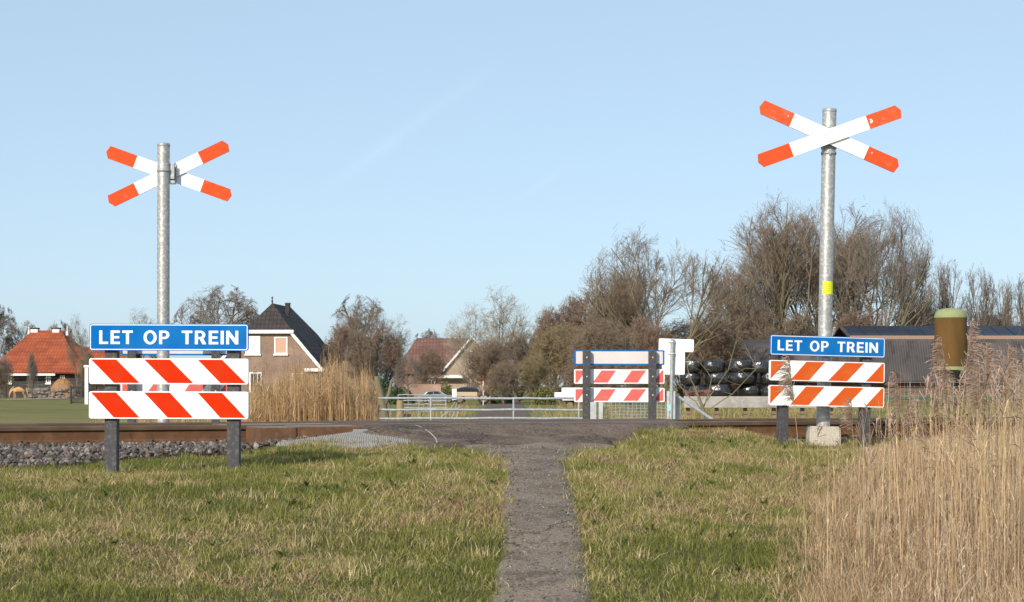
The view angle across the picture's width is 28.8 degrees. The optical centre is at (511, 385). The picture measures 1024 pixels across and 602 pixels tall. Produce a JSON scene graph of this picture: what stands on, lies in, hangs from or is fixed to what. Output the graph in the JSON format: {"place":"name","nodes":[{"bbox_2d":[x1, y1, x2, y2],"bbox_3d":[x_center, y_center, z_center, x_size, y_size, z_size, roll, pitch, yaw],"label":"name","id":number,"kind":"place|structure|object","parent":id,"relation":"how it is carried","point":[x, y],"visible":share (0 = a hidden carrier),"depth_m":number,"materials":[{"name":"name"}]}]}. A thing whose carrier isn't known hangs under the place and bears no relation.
{"place":"outdoors","nodes":[
{"label":"outdoors","id":0,"kind":"place"},
{"bbox_2d":[340,348,378,388],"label":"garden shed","id":1,"kind":"structure","parent":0,"point":[376,358],"depth_m":151.00,"materials":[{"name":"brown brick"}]},
{"bbox_2d":[298,400,688,449],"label":"road","id":2,"kind":"structure","parent":0,"point":[560,431],"depth_m":19.00,"materials":[{"name":"grey asphalt"}]},
{"bbox_2d":[0,386,1023,601],"bbox_3d":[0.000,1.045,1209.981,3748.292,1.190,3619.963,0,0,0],"label":"ground","id":3,"kind":"structure","parent":0,"point":[42,411],"depth_m":11.81,"materials":[{"name":"green plant"}]},
{"bbox_2d":[0,305,16,344],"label":"bare tree","id":4,"kind":"object","parent":3,"relation":"on","point":[3,323],"visible":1,"depth_m":234.96,"materials":[{"name":"grey plant"}]},
{"bbox_2d":[0,320,34,357],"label":"bare tree","id":5,"kind":"object","parent":3,"relation":"on","point":[8,343],"visible":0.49,"depth_m":238.97,"materials":[{"name":"grey plant"}]},
{"bbox_2d":[26,352,38,396],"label":"bare tree","id":6,"kind":"object","parent":3,"relation":"on","point":[32,370],"visible":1,"depth_m":149.95,"materials":[{"name":"brown plant"}]},
{"bbox_2d":[26,387,79,398],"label":"stone pile","id":7,"kind":"object","parent":3,"relation":"on","point":[38,392],"visible":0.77,"depth_m":170.81,"materials":[{"name":"grey stone"}]},
{"bbox_2d":[0,326,141,396],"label":"farmhouse","id":8,"kind":"object","parent":3,"relation":"on","point":[47,348],"visible":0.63,"depth_m":192.50,"materials":[{"name":"orange tile"}]},
{"bbox_2d":[64,313,89,393],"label":"bare tree","id":9,"kind":"object","parent":3,"relation":"on","point":[81,342],"visible":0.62,"depth_m":179.94,"materials":[{"name":"brown plant"}]},
{"bbox_2d":[77,349,93,390],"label":"bare shrub","id":10,"kind":"object","parent":3,"relation":"on","point":[86,358],"visible":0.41,"depth_m":177.66,"materials":[{"name":"brown plant"}]},
{"bbox_2d":[70,386,120,403],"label":"slatted fence","id":11,"kind":"object","parent":3,"relation":"on","point":[95,388],"visible":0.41,"depth_m":120.06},
{"bbox_2d":[89,324,248,473],"bbox_3d":[-2.581,0.161,15.038,1.204,1.250,0.136,0,0,1],"label":"warning sign","id":12,"kind":"object","parent":3,"relation":"on","point":[112,404],"visible":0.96,"depth_m":14.97,"materials":[{"name":"white metal"}]},
{"bbox_2d":[106,141,231,421],"bbox_3d":[-3.771,-0.808,21.781,1.374,3.764,0.214,0,0,0],"label":"crossing pole","id":13,"kind":"object","parent":3,"relation":"on","point":[164,172],"visible":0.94,"depth_m":21.84,"materials":[{"name":"metal"}]},
{"bbox_2d":[121,350,226,422],"bbox_3d":[-3.796,0.183,22.412,1.204,1.450,0.136,0,0,-8],"label":"warning sign","id":14,"kind":"object","parent":3,"relation":"on","point":[184,387],"visible":0.1,"depth_m":22.42,"materials":[{"name":"blue paint"}]},
{"bbox_2d":[172,284,258,358],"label":"bare tree","id":15,"kind":"object","parent":3,"relation":"on","point":[247,319],"visible":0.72,"depth_m":213.15,"materials":[{"name":"brown plant"}]},
{"bbox_2d":[90,341,386,422],"bbox_3d":[-4.128,0.272,29.043,5.029,1.944,5.729,0,0,0],"label":"reed bed","id":16,"kind":"object","parent":3,"relation":"on","point":[329,396],"visible":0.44,"depth_m":26.96,"materials":[{"name":"beige plant"}]},
{"bbox_2d":[221,296,341,392],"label":"brick house","id":17,"kind":"structure","parent":3,"relation":"on","point":[276,331],"depth_m":150.14,"materials":[{"name":"brick"}]},
{"bbox_2d":[244,336,260,355],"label":"window","id":18,"kind":"structure","parent":17,"relation":"in","point":[254,341],"depth_m":150.16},
{"bbox_2d":[273,337,287,355],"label":"window","id":19,"kind":"structure","parent":17,"relation":"in","point":[280,343],"depth_m":150.01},
{"bbox_2d":[324,322,354,370],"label":"bare shrub","id":20,"kind":"object","parent":3,"relation":"on","point":[341,334],"visible":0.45,"depth_m":161.39,"materials":[{"name":"brown plant"}]},
{"bbox_2d":[276,431,410,449],"bbox_3d":[-1.357,0.551,18.105,1.064,0.259,1.211,0,0,40],"label":"trespass mat","id":21,"kind":"object","parent":3,"relation":"on","point":[358,436],"visible":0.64,"depth_m":18.15,"materials":[{"name":"grey"}]},
{"bbox_2d":[340,331,382,386],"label":"bare shrub","id":22,"kind":"object","parent":3,"relation":"on","point":[357,351],"visible":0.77,"depth_m":149.72,"materials":[{"name":"brown plant"}]},
{"bbox_2d":[330,294,392,348],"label":"bare tree","id":23,"kind":"object","parent":3,"relation":"on","point":[372,318],"visible":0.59,"depth_m":194.40,"materials":[{"name":"brown plant"}]},
{"bbox_2d":[372,376,392,416],"bbox_3d":[-3.258,0.459,50.029,0.507,1.411,0.329,0,0,22],"label":"tree stump","id":24,"kind":"object","parent":3,"relation":"on","point":[376,380],"visible":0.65,"depth_m":49.93,"materials":[{"name":"beige wood"}]},
{"bbox_2d":[362,322,405,387],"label":"bare shrub","id":25,"kind":"object","parent":3,"relation":"on","point":[390,357],"visible":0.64,"depth_m":157.70,"materials":[{"name":"brown plant"}]},
{"bbox_2d":[384,387,416,404],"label":"evergreen shrub","id":26,"kind":"object","parent":3,"relation":"on","point":[395,392],"visible":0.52,"depth_m":117.58,"materials":[{"name":"green plant"}]},
{"bbox_2d":[386,313,414,380],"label":"bare tree","id":27,"kind":"object","parent":3,"relation":"on","point":[402,339],"visible":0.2,"depth_m":200.05,"materials":[{"name":"brown plant"}]},
{"bbox_2d":[393,354,423,406],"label":"bare tree","id":28,"kind":"object","parent":3,"relation":"on","point":[399,375],"visible":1,"depth_m":104.86,"materials":[{"name":"brown plant"}]},
{"bbox_2d":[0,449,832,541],"bbox_3d":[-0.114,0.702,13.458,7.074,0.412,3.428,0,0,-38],"label":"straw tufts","id":29,"kind":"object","parent":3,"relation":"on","point":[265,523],"visible":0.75,"depth_m":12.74,"materials":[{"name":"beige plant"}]},
{"bbox_2d":[398,394,446,416],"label":"tube gate","id":30,"kind":"structure","parent":3,"relation":"on","point":[419,400],"depth_m":61.99,"materials":[{"name":"metal"}]},
{"bbox_2d":[404,384,441,401],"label":"garden wall","id":31,"kind":"structure","parent":3,"relation":"on","point":[422,388],"depth_m":138.00,"materials":[{"name":"brick"}]},
{"bbox_2d":[414,344,448,383],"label":"bare shrub","id":32,"kind":"object","parent":3,"relation":"on","point":[432,363],"visible":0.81,"depth_m":171.56,"materials":[{"name":"brown plant"}]},
{"bbox_2d":[395,336,486,394],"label":"gabled farmhouse","id":33,"kind":"object","parent":3,"relation":"on","point":[453,378],"visible":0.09,"depth_m":181.00,"materials":[{"name":"red brick"}]},
{"bbox_2d":[0,434,904,467],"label":"ballast","id":34,"kind":"structure","parent":3,"relation":"on","point":[62,453],"depth_m":17.34,"materials":[{"name":"gravel"}]},
{"bbox_2d":[440,303,500,400],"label":"bare tree","id":35,"kind":"object","parent":3,"relation":"on","point":[464,332],"visible":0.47,"depth_m":149.74,"materials":[{"name":"brown plant"}]},
{"bbox_2d":[452,387,490,403],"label":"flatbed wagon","id":36,"kind":"object","parent":3,"relation":"on","point":[466,392],"visible":0.71,"depth_m":118.00,"materials":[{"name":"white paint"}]},
{"bbox_2d":[378,397,582,419],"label":"field gate","id":37,"kind":"structure","parent":3,"relation":"on","point":[513,409],"depth_m":39.98,"materials":[{"name":"metal"}]},
{"bbox_2d":[458,334,514,402],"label":"bare shrub","id":38,"kind":"object","parent":3,"relation":"on","point":[488,358],"visible":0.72,"depth_m":129.42,"materials":[{"name":"brown plant"}]},
{"bbox_2d":[484,360,521,403],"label":"bare shrub","id":39,"kind":"object","parent":3,"relation":"on","point":[497,378],"visible":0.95,"depth_m":117.71,"materials":[{"name":"brown plant"}]},
{"bbox_2d":[473,285,534,355],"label":"bare tree","id":40,"kind":"object","parent":3,"relation":"on","point":[501,316],"visible":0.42,"depth_m":164.71,"materials":[{"name":"brown plant"}]},
{"bbox_2d":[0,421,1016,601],"bbox_3d":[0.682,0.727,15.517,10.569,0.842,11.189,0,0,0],"label":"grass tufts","id":41,"kind":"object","parent":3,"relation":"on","point":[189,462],"visible":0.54,"depth_m":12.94,"materials":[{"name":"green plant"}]},
{"bbox_2d":[12,428,1005,590],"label":"broadleaf weeds","id":42,"kind":"object","parent":3,"relation":"on","point":[623,540],"visible":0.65,"depth_m":13.20,"materials":[{"name":"green plant"}]},
{"bbox_2d":[0,417,1023,448],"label":"railway track","id":43,"kind":"structure","parent":3,"relation":"on","point":[84,433],"depth_m":18.91,"materials":[{"name":"brown metal"}]},
{"bbox_2d":[499,326,544,401],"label":"bare shrub","id":44,"kind":"object","parent":3,"relation":"on","point":[515,347],"visible":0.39,"depth_m":134.63,"materials":[{"name":"brown plant"}]},
{"bbox_2d":[513,352,563,396],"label":"bare shrub","id":45,"kind":"object","parent":3,"relation":"on","point":[532,371],"visible":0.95,"depth_m":117.59,"materials":[{"name":"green plant"}]},
{"bbox_2d":[529,386,556,404],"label":"evergreen shrub","id":46,"kind":"object","parent":3,"relation":"on","point":[544,391],"visible":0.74,"depth_m":115.65,"materials":[{"name":"green plant"}]},
{"bbox_2d":[530,304,569,392],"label":"bare shrub","id":47,"kind":"object","parent":3,"relation":"on","point":[545,318],"visible":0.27,"depth_m":149.71,"materials":[{"name":"brown plant"}]},
{"bbox_2d":[525,321,592,401],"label":"bare shrub","id":48,"kind":"object","parent":3,"relation":"on","point":[554,355],"visible":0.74,"depth_m":127.36,"materials":[{"name":"brown plant"}]},
{"bbox_2d":[550,291,595,384],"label":"bare shrub","id":49,"kind":"object","parent":3,"relation":"on","point":[576,319],"visible":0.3,"depth_m":155.28,"materials":[{"name":"brown plant"}]},
{"bbox_2d":[554,388,610,407],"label":"white trailer","id":50,"kind":"object","parent":3,"relation":"on","point":[566,392],"visible":0.29,"depth_m":88.10,"materials":[{"name":"paint"}]},
{"bbox_2d":[561,358,613,387],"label":"bare shrub","id":51,"kind":"object","parent":3,"relation":"on","point":[570,377],"visible":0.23,"depth_m":111.35,"materials":[{"name":"brown plant"}]},
{"bbox_2d":[563,312,638,387],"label":"bare shrub","id":52,"kind":"object","parent":3,"relation":"on","point":[603,340],"visible":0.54,"depth_m":125.18,"materials":[{"name":"brown plant"}]},
{"bbox_2d":[583,282,643,387],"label":"bare shrub","id":53,"kind":"object","parent":3,"relation":"on","point":[624,314],"visible":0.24,"depth_m":151.15,"materials":[{"name":"brown plant"}]},
{"bbox_2d":[574,350,664,418],"bbox_3d":[1.423,0.380,26.262,1.204,1.700,0.136,0,0,-4],"label":"warning sign","id":54,"kind":"object","parent":3,"relation":"on","point":[651,376],"visible":0.98,"depth_m":26.29,"materials":[{"name":"blue paint"}]},
{"bbox_2d":[608,365,656,404],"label":"bare shrub","id":55,"kind":"object","parent":3,"relation":"on","point":[634,367],"visible":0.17,"depth_m":113.34,"materials":[{"name":"brown plant"}]},
{"bbox_2d":[603,402,665,418],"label":"gate","id":56,"kind":"structure","parent":3,"relation":"on","point":[632,411],"depth_m":38.20,"materials":[{"name":"metal"}]},
{"bbox_2d":[376,400,893,419],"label":"dry field grass","id":57,"kind":"structure","parent":3,"relation":"on","point":[574,414],"depth_m":72.84,"materials":[{"name":"beige plant"}]},
{"bbox_2d":[604,254,666,321],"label":"bare tree","id":58,"kind":"object","parent":3,"relation":"on","point":[646,287],"visible":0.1,"depth_m":157.89,"materials":[{"name":"brown plant"}]},
{"bbox_2d":[617,309,677,387],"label":"bare shrub","id":59,"kind":"object","parent":3,"relation":"on","point":[647,336],"visible":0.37,"depth_m":128.98,"materials":[{"name":"brown plant"}]},
{"bbox_2d":[571,225,755,400],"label":"bare tree","id":60,"kind":"object","parent":3,"relation":"on","point":[619,285],"visible":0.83,"depth_m":149.96,"materials":[{"name":"brown plant"}]},
{"bbox_2d":[659,338,693,418],"bbox_3d":[2.477,0.322,30.001,0.533,2.072,0.078,0,0,0],"label":"road sign","id":61,"kind":"object","parent":3,"relation":"on","point":[673,365],"visible":0.84,"depth_m":30.03,"materials":[{"name":"metal"}]},
{"bbox_2d":[656,317,720,396],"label":"bare shrub","id":62,"kind":"object","parent":3,"relation":"on","point":[678,334],"visible":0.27,"depth_m":156.64,"materials":[{"name":"brown plant"}]},
{"bbox_2d":[684,384,705,394],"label":"silage bale","id":63,"kind":"object","parent":3,"relation":"on","point":[697,386],"visible":0.47,"depth_m":146.50},
{"bbox_2d":[680,372,700,384],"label":"silage bale","id":64,"kind":"object","parent":63,"relation":"on","point":[694,376],"visible":0.88,"depth_m":146.46},
{"bbox_2d":[670,308,756,418],"bbox_3d":[5.111,-0.428,51.830,2.619,3.120,1.970,0,0,0],"label":"arching sapling","id":65,"kind":"object","parent":3,"relation":"on","point":[702,405],"visible":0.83,"depth_m":52.02,"materials":[{"name":"brown plant"}]},
{"bbox_2d":[682,313,746,387],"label":"bare shrub","id":66,"kind":"object","parent":3,"relation":"on","point":[721,347],"visible":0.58,"depth_m":155.42,"materials":[{"name":"brown plant"}]},
{"bbox_2d":[705,384,731,395],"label":"silage bale","id":67,"kind":"object","parent":3,"relation":"on","point":[721,389],"visible":0.66,"depth_m":145.93},
{"bbox_2d":[704,372,729,383],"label":"silage bale","id":68,"kind":"object","parent":67,"relation":"on","point":[715,379],"visible":0.89,"depth_m":146.28},
{"bbox_2d":[701,360,725,372],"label":"silage bale","id":69,"kind":"object","parent":68,"relation":"on","point":[714,365],"visible":0.92,"depth_m":146.25},
{"bbox_2d":[700,255,768,338],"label":"bare tree","id":70,"kind":"object","parent":3,"relation":"on","point":[749,290],"visible":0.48,"depth_m":171.66,"materials":[{"name":"brown plant"}]},
{"bbox_2d":[701,245,788,329],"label":"bare tree","id":71,"kind":"object","parent":3,"relation":"on","point":[770,300],"visible":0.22,"depth_m":178.66,"materials":[{"name":"brown plant"}]},
{"bbox_2d":[737,384,760,395],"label":"silage bale","id":72,"kind":"object","parent":3,"relation":"on","point":[748,389],"visible":0.73,"depth_m":146.47},
{"bbox_2d":[729,372,757,383],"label":"silage bale","id":73,"kind":"object","parent":72,"relation":"on","point":[738,378],"visible":0.94,"depth_m":145.96},
{"bbox_2d":[726,360,751,371],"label":"silage bale","id":74,"kind":"object","parent":73,"relation":"on","point":[741,364],"visible":0.9,"depth_m":146.14},
{"bbox_2d":[718,300,783,339],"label":"bare shrub","id":75,"kind":"object","parent":3,"relation":"on","point":[753,332],"visible":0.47,"depth_m":171.39,"materials":[{"name":"brown plant"}]},
{"bbox_2d":[683,396,836,418],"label":"guard beam","id":76,"kind":"structure","parent":3,"relation":"on","point":[744,402],"depth_m":61.90,"materials":[{"name":"white metal"}]},
{"bbox_2d":[719,185,843,335],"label":"bare tree","id":77,"kind":"object","parent":3,"relation":"on","point":[782,271],"visible":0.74,"depth_m":177.02,"materials":[{"name":"brown plant"}]},
{"bbox_2d":[773,355,825,578],"bbox_3d":[1.556,0.441,10.791,0.292,1.224,0.178,0,0,-28],"label":"reed stalk","id":78,"kind":"object","parent":3,"relation":"on","point":[789,388],"visible":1,"depth_m":10.77,"materials":[{"name":"beige plant"}]},
{"bbox_2d":[775,308,835,335],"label":"bare shrub","id":79,"kind":"object","parent":3,"relation":"on","point":[791,328],"visible":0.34,"depth_m":175.19,"materials":[{"name":"brown plant"}]},
{"bbox_2d":[756,195,878,334],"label":"bare tree","id":80,"kind":"object","parent":3,"relation":"on","point":[812,293],"visible":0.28,"depth_m":180.05,"materials":[{"name":"brown plant"}]},
{"bbox_2d":[768,335,884,445],"bbox_3d":[3.081,0.141,19.634,1.204,1.250,0.136,1,0,-13],"label":"warning sign","id":81,"kind":"object","parent":3,"relation":"on","point":[865,372],"visible":0.95,"depth_m":19.57,"materials":[{"name":"blue paint"}]},
{"bbox_2d":[758,101,900,445],"bbox_3d":[3.119,-0.902,19.880,1.416,3.838,0.335,1,0,0],"label":"crossing pole","id":82,"kind":"object","parent":3,"relation":"on","point":[828,136],"visible":0.9,"depth_m":19.77,"materials":[{"name":"metal"}]},
{"bbox_2d":[836,398,868,493],"bbox_3d":[2.342,0.448,13.797,0.236,0.731,0.156,0,0,-34],"label":"reed stalk","id":83,"kind":"object","parent":3,"relation":"on","point":[848,412],"visible":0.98,"depth_m":13.79,"materials":[{"name":"beige plant"}]},
{"bbox_2d":[800,196,909,333],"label":"bare tree","id":84,"kind":"object","parent":3,"relation":"on","point":[844,252],"visible":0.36,"depth_m":184.93,"materials":[{"name":"brown plant"}]},
{"bbox_2d":[700,326,1023,398],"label":"barn","id":85,"kind":"structure","parent":3,"relation":"on","point":[908,349],"depth_m":161.47,"materials":[{"name":"grey brick"}]},
{"bbox_2d":[832,305,893,335],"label":"bare shrub","id":86,"kind":"object","parent":3,"relation":"on","point":[856,321],"visible":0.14,"depth_m":176.13,"materials":[{"name":"brown plant"}]},
{"bbox_2d":[814,200,955,327],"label":"bare tree","id":87,"kind":"object","parent":3,"relation":"on","point":[904,269],"visible":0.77,"depth_m":179.38,"materials":[{"name":"brown plant"}]},
{"bbox_2d":[769,396,1023,601],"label":"dry reed bed","id":88,"kind":"object","parent":3,"relation":"on","point":[928,521],"visible":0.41,"depth_m":11.87,"materials":[{"name":"beige plant"}]},
{"bbox_2d":[883,372,921,525],"bbox_3d":[2.484,0.408,12.599,0.294,0.994,0.182,0,0,-26],"label":"reed stalk","id":89,"kind":"object","parent":3,"relation":"on","point":[890,384],"visible":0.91,"depth_m":12.57,"materials":[{"name":"beige plant"}]},
{"bbox_2d":[892,392,915,496],"bbox_3d":[2.660,0.443,13.464,0.204,0.807,0.186,0,0,39],"label":"reed stalk","id":90,"kind":"object","parent":3,"relation":"on","point":[910,404],"visible":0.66,"depth_m":13.45,"materials":[{"name":"beige plant"}]},
{"bbox_2d":[887,254,938,322],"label":"bare tree","id":91,"kind":"object","parent":3,"relation":"on","point":[920,290],"visible":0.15,"depth_m":187.87,"materials":[{"name":"brown plant"}]},
{"bbox_2d":[890,302,938,325],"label":"bare shrub","id":92,"kind":"object","parent":3,"relation":"on","point":[930,315],"visible":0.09,"depth_m":184.16,"materials":[{"name":"brown plant"}]},
{"bbox_2d":[809,332,1023,601],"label":"scattered reed","id":93,"kind":"object","parent":3,"relation":"on","point":[1019,469],"visible":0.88,"depth_m":11.45,"materials":[{"name":"beige plant"}]},
{"bbox_2d":[915,364,956,533],"bbox_3d":[2.618,0.409,12.225,0.282,1.088,0.170,0,0,-25],"label":"reed stalk","id":94,"kind":"object","parent":3,"relation":"on","point":[945,391],"visible":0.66,"depth_m":12.24,"materials":[{"name":"beige plant"}]},
{"bbox_2d":[925,335,968,560],"bbox_3d":[2.396,0.386,10.941,0.286,1.326,0.175,0,0,11],"label":"reed stalk","id":95,"kind":"object","parent":3,"relation":"on","point":[943,362],"visible":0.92,"depth_m":10.96,"materials":[{"name":"beige plant"}]},
{"bbox_2d":[926,254,969,321],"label":"bare tree","id":96,"kind":"object","parent":3,"relation":"on","point":[943,291],"visible":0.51,"depth_m":194.18,"materials":[{"name":"brown plant"}]},
{"bbox_2d":[934,307,975,400],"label":"silo","id":97,"kind":"object","parent":3,"relation":"on","point":[950,327],"visible":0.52,"depth_m":139.04,"materials":[{"name":"brown metal"}]},
{"bbox_2d":[886,391,1023,403],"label":"feed barrier","id":98,"kind":"object","parent":3,"relation":"on","point":[905,398],"visible":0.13,"depth_m":124.95,"materials":[{"name":"grey metal"}]},
{"bbox_2d":[939,319,987,600],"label":"reed stalk","id":99,"kind":"object","parent":3,"relation":"on","point":[970,354],"visible":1,"depth_m":9.54,"materials":[{"name":"beige plant"}]},
{"bbox_2d":[957,265,1000,325],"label":"bare tree","id":100,"kind":"object","parent":3,"relation":"on","point":[985,312],"visible":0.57,"depth_m":194.50,"materials":[{"name":"brown plant"}]},
{"bbox_2d":[961,360,1001,569],"bbox_3d":[2.474,0.478,10.549,0.246,1.228,0.174,0,0,-41],"label":"reed stalk","id":101,"kind":"object","parent":3,"relation":"on","point":[974,387],"visible":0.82,"depth_m":10.52,"materials":[{"name":"beige plant"}]},
{"bbox_2d":[963,342,1000,529],"bbox_3d":[2.846,0.355,12.044,0.283,1.247,0.171,0,0,-40],"label":"reed stalk","id":102,"kind":"object","parent":3,"relation":"on","point":[987,351],"visible":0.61,"depth_m":12.07,"materials":[{"name":"beige plant"}]},
{"bbox_2d":[988,346,1022,501],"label":"reed stalk","id":103,"kind":"object","parent":3,"relation":"on","point":[1014,368],"visible":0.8,"depth_m":12.57,"materials":[{"name":"beige plant"}]},
{"bbox_2d":[990,281,1022,325],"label":"bare tree","id":104,"kind":"object","parent":3,"relation":"on","point":[1006,313],"visible":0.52,"depth_m":195.67,"materials":[{"name":"brown plant"}]},
{"bbox_2d":[1009,272,1023,325],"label":"bare tree","id":105,"kind":"object","parent":3,"relation":"on","point":[1021,313],"visible":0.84,"depth_m":192.23,"materials":[{"name":"brown plant"}]},
{"bbox_2d":[0,0,1023,385],"label":"sky","id":106,"kind":"structure","parent":0,"point":[415,158],"materials":[{"name":"blue"}]},
{"bbox_2d":[464,442,617,601],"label":"path","id":107,"kind":"structure","parent":0,"point":[538,554],"depth_m":11.88,"materials":[{"name":"grey gravel"}]},
{"bbox_2d":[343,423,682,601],"bbox_3d":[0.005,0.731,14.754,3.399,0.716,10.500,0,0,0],"label":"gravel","id":108,"kind":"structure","parent":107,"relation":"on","point":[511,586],"depth_m":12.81,"materials":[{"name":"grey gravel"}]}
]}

